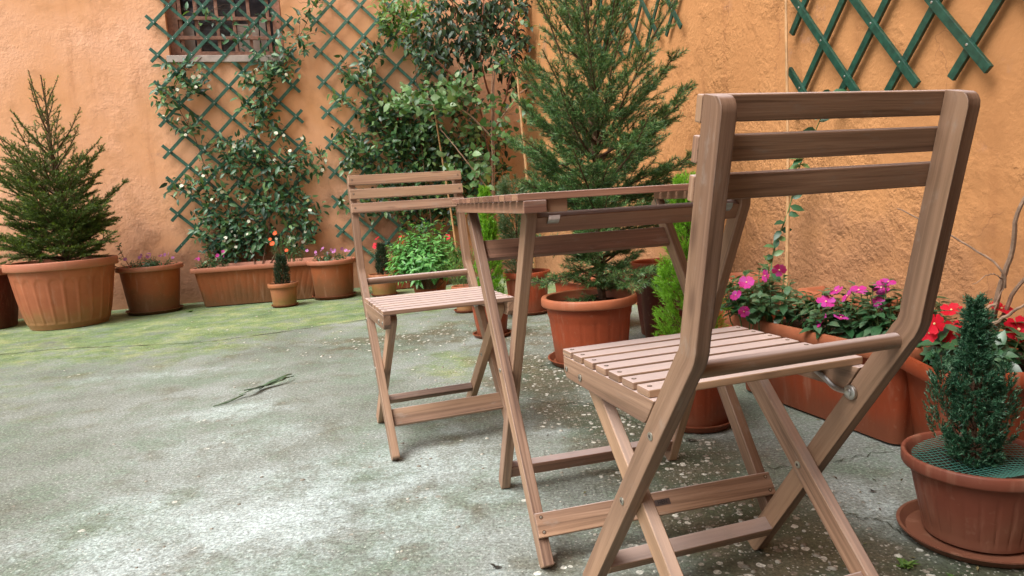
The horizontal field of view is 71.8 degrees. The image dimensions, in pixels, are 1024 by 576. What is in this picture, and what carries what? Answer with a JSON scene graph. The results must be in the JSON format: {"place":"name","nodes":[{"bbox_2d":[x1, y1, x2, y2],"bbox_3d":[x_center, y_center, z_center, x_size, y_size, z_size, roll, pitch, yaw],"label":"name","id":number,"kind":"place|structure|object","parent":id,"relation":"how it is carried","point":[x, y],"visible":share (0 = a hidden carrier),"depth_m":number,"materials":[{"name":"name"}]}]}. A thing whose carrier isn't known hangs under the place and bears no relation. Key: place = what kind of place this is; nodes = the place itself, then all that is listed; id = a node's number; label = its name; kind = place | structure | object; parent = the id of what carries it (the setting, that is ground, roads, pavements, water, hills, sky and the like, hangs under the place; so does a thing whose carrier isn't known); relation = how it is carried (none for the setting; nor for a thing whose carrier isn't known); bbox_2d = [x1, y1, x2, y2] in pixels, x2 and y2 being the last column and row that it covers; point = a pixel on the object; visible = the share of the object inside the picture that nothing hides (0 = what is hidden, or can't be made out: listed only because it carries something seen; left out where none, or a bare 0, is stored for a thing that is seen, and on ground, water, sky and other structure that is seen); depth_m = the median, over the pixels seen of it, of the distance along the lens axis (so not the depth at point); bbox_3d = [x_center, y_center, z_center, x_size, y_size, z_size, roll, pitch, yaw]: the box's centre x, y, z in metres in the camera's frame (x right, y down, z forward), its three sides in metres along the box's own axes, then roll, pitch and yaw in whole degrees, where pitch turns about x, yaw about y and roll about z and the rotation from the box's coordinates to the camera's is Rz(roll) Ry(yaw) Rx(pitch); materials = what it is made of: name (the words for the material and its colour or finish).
{"place":"outdoors","nodes":[
{"label":"outdoors","id":0,"kind":"place"},
{"bbox_2d":[0,274,1023,575],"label":"ground","id":1,"kind":"structure","parent":0,"point":[68,472],"depth_m":1.96,"materials":[{"name":"concrete"}]},
{"bbox_2d":[0,265,18,328],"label":"flower pot","id":2,"kind":"object","parent":1,"relation":"on","point":[9,308],"visible":0.54,"depth_m":5.08,"materials":[{"name":"ceramic"}]},
{"bbox_2d":[1,255,118,330],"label":"flower pot","id":3,"kind":"object","parent":1,"relation":"on","point":[51,295],"visible":1,"depth_m":4.82,"materials":[{"name":"ceramic"}]},
{"bbox_2d":[0,69,129,264],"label":"potted spruce","id":4,"kind":"object","parent":3,"relation":"on","point":[77,227],"visible":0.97,"depth_m":4.88,"materials":[{"name":"green plant"}]},
{"bbox_2d":[125,304,183,315],"bbox_3d":[-2.776,0.171,5.502,0.410,0.027,0.410,-4,7,0],"label":"saucer","id":5,"kind":"object","parent":1,"relation":"on","point":[155,312],"visible":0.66,"depth_m":5.35,"materials":[{"name":"ceramic"}]},
{"bbox_2d":[115,262,183,312],"bbox_3d":[-2.787,-0.003,5.480,0.474,0.353,0.474,0,8,23],"label":"flower pot","id":6,"kind":"object","parent":5,"relation":"on","point":[151,288],"visible":0.94,"depth_m":5.32,"materials":[{"name":"ceramic"}]},
{"bbox_2d":[116,243,130,267],"bbox_3d":[-2.972,-0.245,5.401,0.091,0.205,0.053,-6,8,-22],"label":"purple sprig","id":7,"kind":"object","parent":6,"relation":"on","point":[118,248],"visible":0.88,"depth_m":5.39,"materials":[{"name":"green plant"}]},
{"bbox_2d":[115,252,176,267],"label":"purple flowers","id":8,"kind":"object","parent":6,"relation":"on","point":[152,263],"visible":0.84,"depth_m":5.36,"materials":[{"name":"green plant"}]},
{"bbox_2d":[213,373,293,406],"bbox_3d":[-1.017,0.398,2.820,0.044,0.028,0.431,0,8,25],"label":"twig","id":9,"kind":"object","parent":1,"relation":"on","point":[276,380],"visible":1,"depth_m":2.88,"materials":[{"name":"brown wood"}]},
{"bbox_2d":[190,256,324,306],"bbox_3d":[-2.027,-0.052,5.743,1.000,0.312,0.400,-5,7,-10],"label":"planter","id":10,"kind":"object","parent":1,"relation":"on","point":[238,283],"visible":0.7,"depth_m":5.57,"materials":[{"name":"ceramic"}]},
{"bbox_2d":[194,250,229,268],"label":"pink flowers","id":11,"kind":"object","parent":10,"relation":"on","point":[211,263],"visible":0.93,"depth_m":5.61,"materials":[{"name":"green plant"}]},
{"bbox_2d":[148,0,330,263],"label":"climbing jasmine","id":12,"kind":"object","parent":10,"relation":"on","point":[257,152],"visible":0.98,"depth_m":5.84,"materials":[{"name":"green plant"}]},
{"bbox_2d":[268,231,305,261],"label":"orange flowers","id":13,"kind":"object","parent":10,"relation":"on","point":[271,243],"visible":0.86,"depth_m":5.67,"materials":[{"name":"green plant"}]},
{"bbox_2d":[0,0,524,318],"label":"courtyard wall","id":14,"kind":"structure","parent":1,"relation":"on","point":[96,56],"depth_m":5.78,"materials":[{"name":"orange paint"}]},
{"bbox_2d":[165,0,287,62],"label":"window","id":15,"kind":"structure","parent":14,"relation":"attached to","point":[189,38],"depth_m":5.88,"materials":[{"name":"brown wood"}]},
{"bbox_2d":[144,0,315,252],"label":"trellis","id":16,"kind":"object","parent":14,"relation":"attached to","point":[208,69],"visible":0.81,"depth_m":5.81,"materials":[{"name":"paint"}]},
{"bbox_2d":[309,0,461,263],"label":"trellis","id":17,"kind":"object","parent":14,"relation":"attached to","point":[348,53],"visible":0.45,"depth_m":6.12,"materials":[{"name":"paint"}]},
{"bbox_2d":[327,17,516,243],"bbox_3d":[-0.711,-1.262,6.223,1.708,2.240,0.410,-6,8,-17],"label":"creeper","id":18,"kind":"object","parent":17,"relation":"attached to","point":[411,132],"visible":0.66,"depth_m":6.12,"materials":[{"name":"green plant"}]},
{"bbox_2d":[271,302,298,307],"bbox_3d":[-1.720,0.128,5.363,0.200,0.017,0.200,-4,7,0],"label":"saucer","id":19,"kind":"object","parent":1,"relation":"on","point":[284,306],"visible":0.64,"depth_m":5.29,"materials":[{"name":"orange ceramic"}]},
{"bbox_2d":[267,281,298,305],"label":"flower pot","id":20,"kind":"object","parent":19,"relation":"on","point":[283,294],"visible":0.97,"depth_m":5.28,"materials":[{"name":"ceramic"}]},
{"bbox_2d":[273,254,290,283],"bbox_3d":[-1.737,-0.126,5.330,0.138,0.283,0.141,-10,10,-42],"label":"dwarf cypress","id":21,"kind":"object","parent":20,"relation":"in","point":[280,264],"visible":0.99,"depth_m":5.31,"materials":[{"name":"green plant"}]},
{"bbox_2d":[312,291,356,299],"bbox_3d":[-1.430,0.062,5.707,0.350,0.027,0.350,-4,7,0],"label":"saucer","id":22,"kind":"object","parent":1,"relation":"on","point":[335,297],"visible":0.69,"depth_m":5.57,"materials":[{"name":"orange ceramic"}]},
{"bbox_2d":[307,257,355,296],"bbox_3d":[-1.439,-0.085,5.688,0.388,0.298,0.388,2,9,36],"label":"flower pot","id":23,"kind":"object","parent":22,"relation":"on","point":[333,277],"visible":0.98,"depth_m":5.55,"materials":[{"name":"ceramic"}]},
{"bbox_2d":[306,247,350,260],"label":"purple flowers","id":24,"kind":"object","parent":23,"relation":"in","point":[329,257],"visible":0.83,"depth_m":5.62,"materials":[{"name":"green plant"}]},
{"bbox_2d":[371,292,397,296],"bbox_3d":[-1.015,0.049,5.643,0.216,0.017,0.216,-4,7,0],"label":"saucer","id":25,"kind":"object","parent":1,"relation":"on","point":[383,295],"visible":0.52,"depth_m":5.56,"materials":[{"name":"orange ceramic"}]},
{"bbox_2d":[368,272,397,294],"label":"flower pot","id":26,"kind":"object","parent":25,"relation":"on","point":[384,289],"visible":0.62,"depth_m":5.55,"materials":[{"name":"ceramic"}]},
{"bbox_2d":[374,241,391,274],"bbox_3d":[-1.026,-0.218,5.607,0.138,0.318,0.138,-4,7,0],"label":"dwarf cypress","id":27,"kind":"object","parent":26,"relation":"in","point":[380,264],"visible":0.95,"depth_m":5.58,"materials":[{"name":"green plant"}]},
{"bbox_2d":[380,255,447,288],"bbox_3d":[-0.831,-0.157,6.102,0.620,0.282,0.340,-5,7,-14],"label":"planter","id":28,"kind":"object","parent":1,"relation":"on","point":[405,285],"visible":0.06,"depth_m":5.96,"materials":[{"name":"orange ceramic"}]},
{"bbox_2d":[367,235,403,259],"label":"red flowers","id":29,"kind":"object","parent":28,"relation":"on","point":[374,247],"visible":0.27,"depth_m":5.94,"materials":[{"name":"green plant"}]},
{"bbox_2d":[367,0,446,235],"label":"climbing shrub","id":30,"kind":"object","parent":28,"relation":"in","point":[406,18],"visible":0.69,"depth_m":5.97,"materials":[{"name":"green plant"}]},
{"bbox_2d":[433,106,459,267],"bbox_3d":[-0.546,-0.816,5.941,0.126,1.401,0.020,-4,7,0],"label":"bamboo cane","id":31,"kind":"object","parent":28,"relation":"in","point":[451,215],"visible":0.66,"depth_m":5.95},
{"bbox_2d":[410,278,448,292],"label":"flower pot","id":32,"kind":"object","parent":1,"relation":"on","point":[442,285],"visible":0.32,"depth_m":5.10,"materials":[{"name":"orange ceramic"}]},
{"bbox_2d":[384,218,461,289],"bbox_3d":[-0.608,-0.250,5.059,0.611,0.512,0.595,-4,7,0],"label":"rosette bush","id":33,"kind":"object","parent":32,"relation":"in","point":[415,258],"visible":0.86,"depth_m":4.93,"materials":[{"name":"green plant"}]},
{"bbox_2d":[347,170,513,460],"bbox_3d":[-0.251,0.045,2.157,0.375,0.807,0.500,-6,8,-19],"label":"folding chair","id":34,"kind":"object","parent":1,"relation":"on","point":[382,311],"visible":0.88,"depth_m":2.19,"materials":[{"name":"brown wood"}]},
{"bbox_2d":[443,234,460,260],"bbox_3d":[-0.482,-0.308,5.556,0.208,0.243,0.159,-1,8,21],"label":"red geranium","id":35,"kind":"object","parent":1,"relation":"on","point":[454,245],"visible":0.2,"depth_m":5.54,"materials":[{"name":"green plant"}]},
{"bbox_2d":[378,8,540,218],"bbox_3d":[-0.373,-1.271,5.830,1.370,2.010,0.500,-6,8,-16],"label":"rose bush","id":36,"kind":"object","parent":1,"relation":"on","point":[440,98],"visible":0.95,"depth_m":5.80,"materials":[{"name":"green plant"}]},
{"bbox_2d":[454,308,472,312],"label":"saucer","id":37,"kind":"object","parent":1,"relation":"on","point":[468,311],"visible":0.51,"depth_m":4.48,"materials":[{"name":"orange ceramic"}]},
{"bbox_2d":[451,284,471,310],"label":"flower pot","id":38,"kind":"object","parent":37,"relation":"on","point":[466,308],"visible":0.18,"depth_m":4.49,"materials":[{"name":"ceramic"}]},
{"bbox_2d":[441,246,476,285],"bbox_3d":[-0.333,-0.134,4.639,0.275,0.272,0.243,-4,7,0],"label":"shrub","id":39,"kind":"object","parent":38,"relation":"in","point":[460,277],"visible":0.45,"depth_m":4.63,"materials":[{"name":"green plant"}]},
{"bbox_2d":[397,0,533,238],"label":"dark leaved tree","id":40,"kind":"object","parent":1,"relation":"on","point":[485,19],"visible":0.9,"depth_m":5.85,"materials":[{"name":"green plant"}]},
{"bbox_2d":[473,329,510,338],"bbox_3d":[-0.103,0.239,3.688,0.204,0.019,0.204,-4,7,0],"label":"saucer","id":41,"kind":"object","parent":1,"relation":"on","point":[475,334],"visible":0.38,"depth_m":3.65,"materials":[{"name":"orange ceramic"}]},
{"bbox_2d":[472,294,510,335],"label":"flower pot","id":42,"kind":"object","parent":41,"relation":"on","point":[504,319],"visible":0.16,"depth_m":3.64,"materials":[{"name":"orange ceramic"}]},
{"bbox_2d":[471,185,509,293],"bbox_3d":[-0.145,-0.242,4.117,0.212,0.732,0.207,2,9,39],"label":"lime cypress","id":43,"kind":"object","parent":42,"relation":"in","point":[489,228],"visible":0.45,"depth_m":4.09,"materials":[{"name":"green plant"}]},
{"bbox_2d":[22,304,978,570],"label":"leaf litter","id":44,"kind":"object","parent":1,"relation":"on","point":[584,492],"visible":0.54,"depth_m":1.65,"materials":[{"name":"brown plant"}]},
{"bbox_2d":[6,309,1017,575],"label":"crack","id":45,"kind":"object","parent":1,"relation":"on","point":[644,427],"visible":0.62,"depth_m":1.81,"materials":[{"name":"grey concrete"}]},
{"bbox_2d":[12,302,1023,575],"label":"pebbles","id":46,"kind":"object","parent":1,"relation":"on","point":[830,566],"visible":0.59,"depth_m":1.69,"materials":[{"name":"stone"}]},
{"bbox_2d":[517,77,535,267],"bbox_3d":[0.105,-0.811,5.140,0.059,1.410,0.029,-4,7,0],"label":"bamboo cane","id":47,"kind":"object","parent":1,"relation":"on","point":[522,132],"visible":0.38,"depth_m":5.09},
{"bbox_2d":[511,310,546,315],"bbox_3d":[0.104,0.141,4.353,0.270,0.021,0.270,-4,7,0],"label":"saucer","id":48,"kind":"object","parent":1,"relation":"on","point":[537,313],"visible":0.17,"depth_m":4.24,"materials":[{"name":"orange ceramic"}]},
{"bbox_2d":[503,268,549,312],"bbox_3d":[0.096,0.018,4.337,0.290,0.248,0.290,3,9,40],"label":"flower pot","id":49,"kind":"object","parent":48,"relation":"on","point":[535,296],"visible":0.42,"depth_m":4.24,"materials":[{"name":"orange ceramic"}]},
{"bbox_2d":[495,173,534,273],"bbox_3d":[0.025,-0.357,4.312,0.286,0.690,0.263,-4,7,0],"label":"juniper","id":50,"kind":"object","parent":49,"relation":"in","point":[502,186],"visible":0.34,"depth_m":4.26,"materials":[{"name":"green plant"}]},
{"bbox_2d":[548,351,563,367],"bbox_3d":[0.337,0.296,2.993,0.370,0.027,0.370,-4,7,0],"label":"saucer","id":51,"kind":"object","parent":1,"relation":"on","point":[552,357],"visible":0.12,"depth_m":2.96,"materials":[{"name":"orange ceramic"}]},
{"bbox_2d":[541,288,636,362],"bbox_3d":[0.329,0.163,2.977,0.400,0.273,0.400,-3,7,7],"label":"flower pot","id":52,"kind":"object","parent":51,"relation":"on","point":[586,323],"visible":0.69,"depth_m":2.83,"materials":[{"name":"red ceramic"}]},
{"bbox_2d":[483,0,697,301],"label":"potted spruce","id":53,"kind":"object","parent":52,"relation":"in","point":[595,141],"visible":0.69,"depth_m":2.83,"materials":[{"name":"green plant"}]},
{"bbox_2d":[548,271,633,291],"bbox_3d":[0.425,0.061,3.811,0.250,0.272,0.500,-8,8,-30],"label":"planter","id":54,"kind":"object","parent":1,"relation":"on","point":[560,286],"visible":0.08,"depth_m":3.81,"materials":[{"name":"orange ceramic"}]},
{"bbox_2d":[452,183,806,568],"bbox_3d":[0.234,0.141,1.546,0.583,0.710,0.591,-5,7,-15],"label":"folding table","id":55,"kind":"object","parent":1,"relation":"on","point":[542,212],"visible":0.83,"depth_m":1.46,"materials":[{"name":"brown wood"}]},
{"bbox_2d":[630,258,669,334],"bbox_3d":[0.729,0.044,3.459,0.300,0.358,0.300,-8,8,-31],"label":"flower pot","id":56,"kind":"object","parent":1,"relation":"on","point":[645,262],"visible":0.16,"depth_m":3.44,"materials":[{"name":"ceramic"}]},
{"bbox_2d":[637,271,682,337],"bbox_3d":[0.707,0.088,3.222,0.270,0.333,0.270,-6,8,-17],"label":"flower pot","id":57,"kind":"object","parent":1,"relation":"on","point":[649,300],"visible":0.17,"depth_m":3.15,"materials":[{"name":"ceramic"}]},
{"bbox_2d":[685,420,730,433],"bbox_3d":[0.556,0.395,2.121,0.216,0.023,0.216,-4,7,0],"label":"saucer","id":58,"kind":"object","parent":1,"relation":"on","point":[703,430],"visible":0.15,"depth_m":2.02,"materials":[{"name":"orange ceramic"}]},
{"bbox_2d":[660,332,727,426],"bbox_3d":[0.548,0.273,2.105,0.240,0.248,0.240,1,8,31],"label":"flower pot","id":59,"kind":"object","parent":58,"relation":"on","point":[707,409],"visible":0.15,"depth_m":2.03,"materials":[{"name":"red ceramic"}]},
{"bbox_2d":[650,169,732,336],"bbox_3d":[0.521,-0.073,2.088,0.241,0.555,0.241,-4,7,0],"label":"lime cypress","id":60,"kind":"object","parent":59,"relation":"on","point":[683,229],"visible":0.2,"depth_m":2.07,"materials":[{"name":"green plant"}]},
{"bbox_2d":[716,272,769,327],"bbox_3d":[0.969,0.108,2.975,0.250,0.323,0.250,-6,8,-18],"label":"flower pot","id":61,"kind":"object","parent":1,"relation":"on","point":[737,274],"visible":0.08,"depth_m":2.94,"materials":[{"name":"orange ceramic"}]},
{"bbox_2d":[515,0,1023,330],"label":"courtyard wall","id":62,"kind":"structure","parent":1,"relation":"on","point":[865,238],"depth_m":2.50,"materials":[{"name":"paint"}]},
{"bbox_2d":[596,0,682,69],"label":"trellis","id":63,"kind":"object","parent":62,"relation":"attached to","point":[672,15],"visible":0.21,"depth_m":3.86,"materials":[{"name":"paint"}]},
{"bbox_2d":[784,0,789,298],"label":"bamboo cane","id":64,"kind":"object","parent":62,"relation":"attached to","point":[787,161],"visible":0.64,"depth_m":2.67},
{"bbox_2d":[763,89,846,295],"bbox_3d":[1.077,-0.316,2.590,0.110,0.772,0.299,-9,9,-39],"label":"climbing shoot","id":65,"kind":"object","parent":64,"relation":"attached to","point":[795,207],"visible":0.38,"depth_m":2.67,"materials":[{"name":"green plant"}]},
{"bbox_2d":[789,0,1004,91],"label":"trellis","id":66,"kind":"object","parent":62,"relation":"attached to","point":[973,51],"visible":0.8,"depth_m":2.24,"materials":[{"name":"paint"}]},
{"bbox_2d":[563,89,980,575],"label":"folding chair","id":67,"kind":"object","parent":1,"relation":"on","point":[654,383],"visible":1,"depth_m":0.95,"materials":[{"name":"brown wood"}]},
{"bbox_2d":[724,304,944,443],"bbox_3d":[1.002,0.237,2.155,0.340,0.269,0.740,-6,8,-18],"label":"planter","id":68,"kind":"object","parent":1,"relation":"on","point":[887,418],"visible":0.23,"depth_m":2.01,"materials":[{"name":"orange ceramic"}]},
{"bbox_2d":[720,263,808,330],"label":"impatiens","id":69,"kind":"object","parent":68,"relation":"on","point":[757,305],"visible":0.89,"depth_m":2.22,"materials":[{"name":"green plant"}]},
{"bbox_2d":[787,280,879,339],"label":"impatiens","id":70,"kind":"object","parent":68,"relation":"on","point":[821,313],"visible":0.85,"depth_m":2.03,"materials":[{"name":"green plant"}]},
{"bbox_2d":[847,278,951,341],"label":"impatiens","id":71,"kind":"object","parent":68,"relation":"in","point":[869,324],"visible":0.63,"depth_m":1.91,"materials":[{"name":"pink plant"}]},
{"bbox_2d":[797,286,900,312],"bbox_3d":[1.232,0.161,2.530,0.220,0.297,0.400,-6,8,-16],"label":"planter","id":72,"kind":"object","parent":1,"relation":"on","point":[813,290],"visible":0.11,"depth_m":2.56,"materials":[{"name":"ceramic"}]},
{"bbox_2d":[895,557,918,568],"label":"weed","id":73,"kind":"object","parent":1,"relation":"on","point":[904,563],"visible":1,"depth_m":1.28,"materials":[{"name":"green plant"}]},
{"bbox_2d":[896,499,1023,568],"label":"saucer","id":74,"kind":"object","parent":1,"relation":"on","point":[908,517],"visible":0.46,"depth_m":1.31,"materials":[{"name":"brown ceramic"}]},
{"bbox_2d":[900,430,1023,553],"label":"flower pot","id":75,"kind":"object","parent":74,"relation":"on","point":[973,512],"visible":0.83,"depth_m":1.29,"materials":[{"name":"brown ceramic"}]},
{"bbox_2d":[912,434,1023,477],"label":"plastic netting","id":76,"kind":"object","parent":75,"relation":"in","point":[1019,473],"visible":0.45,"depth_m":1.35,"materials":[{"name":"teal plastic"}]},
{"bbox_2d":[922,292,1023,474],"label":"dwarf conifer","id":77,"kind":"object","parent":75,"relation":"in","point":[974,345],"visible":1,"depth_m":1.32,"materials":[{"name":"green plant"}]},
{"bbox_2d":[901,335,1023,439],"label":"planter","id":78,"kind":"object","parent":1,"relation":"on","point":[916,374],"visible":0.24,"depth_m":1.69,"materials":[{"name":"orange ceramic"}]},
{"bbox_2d":[897,196,1023,332],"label":"bare shrub","id":79,"kind":"object","parent":78,"relation":"on","point":[1001,285],"visible":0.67,"depth_m":1.69,"materials":[{"name":"brown plant"}]},
{"bbox_2d":[916,302,1023,371],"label":"impatiens","id":80,"kind":"object","parent":78,"relation":"in","point":[943,336],"visible":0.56,"depth_m":1.69,"materials":[{"name":"red plant"}]}
]}

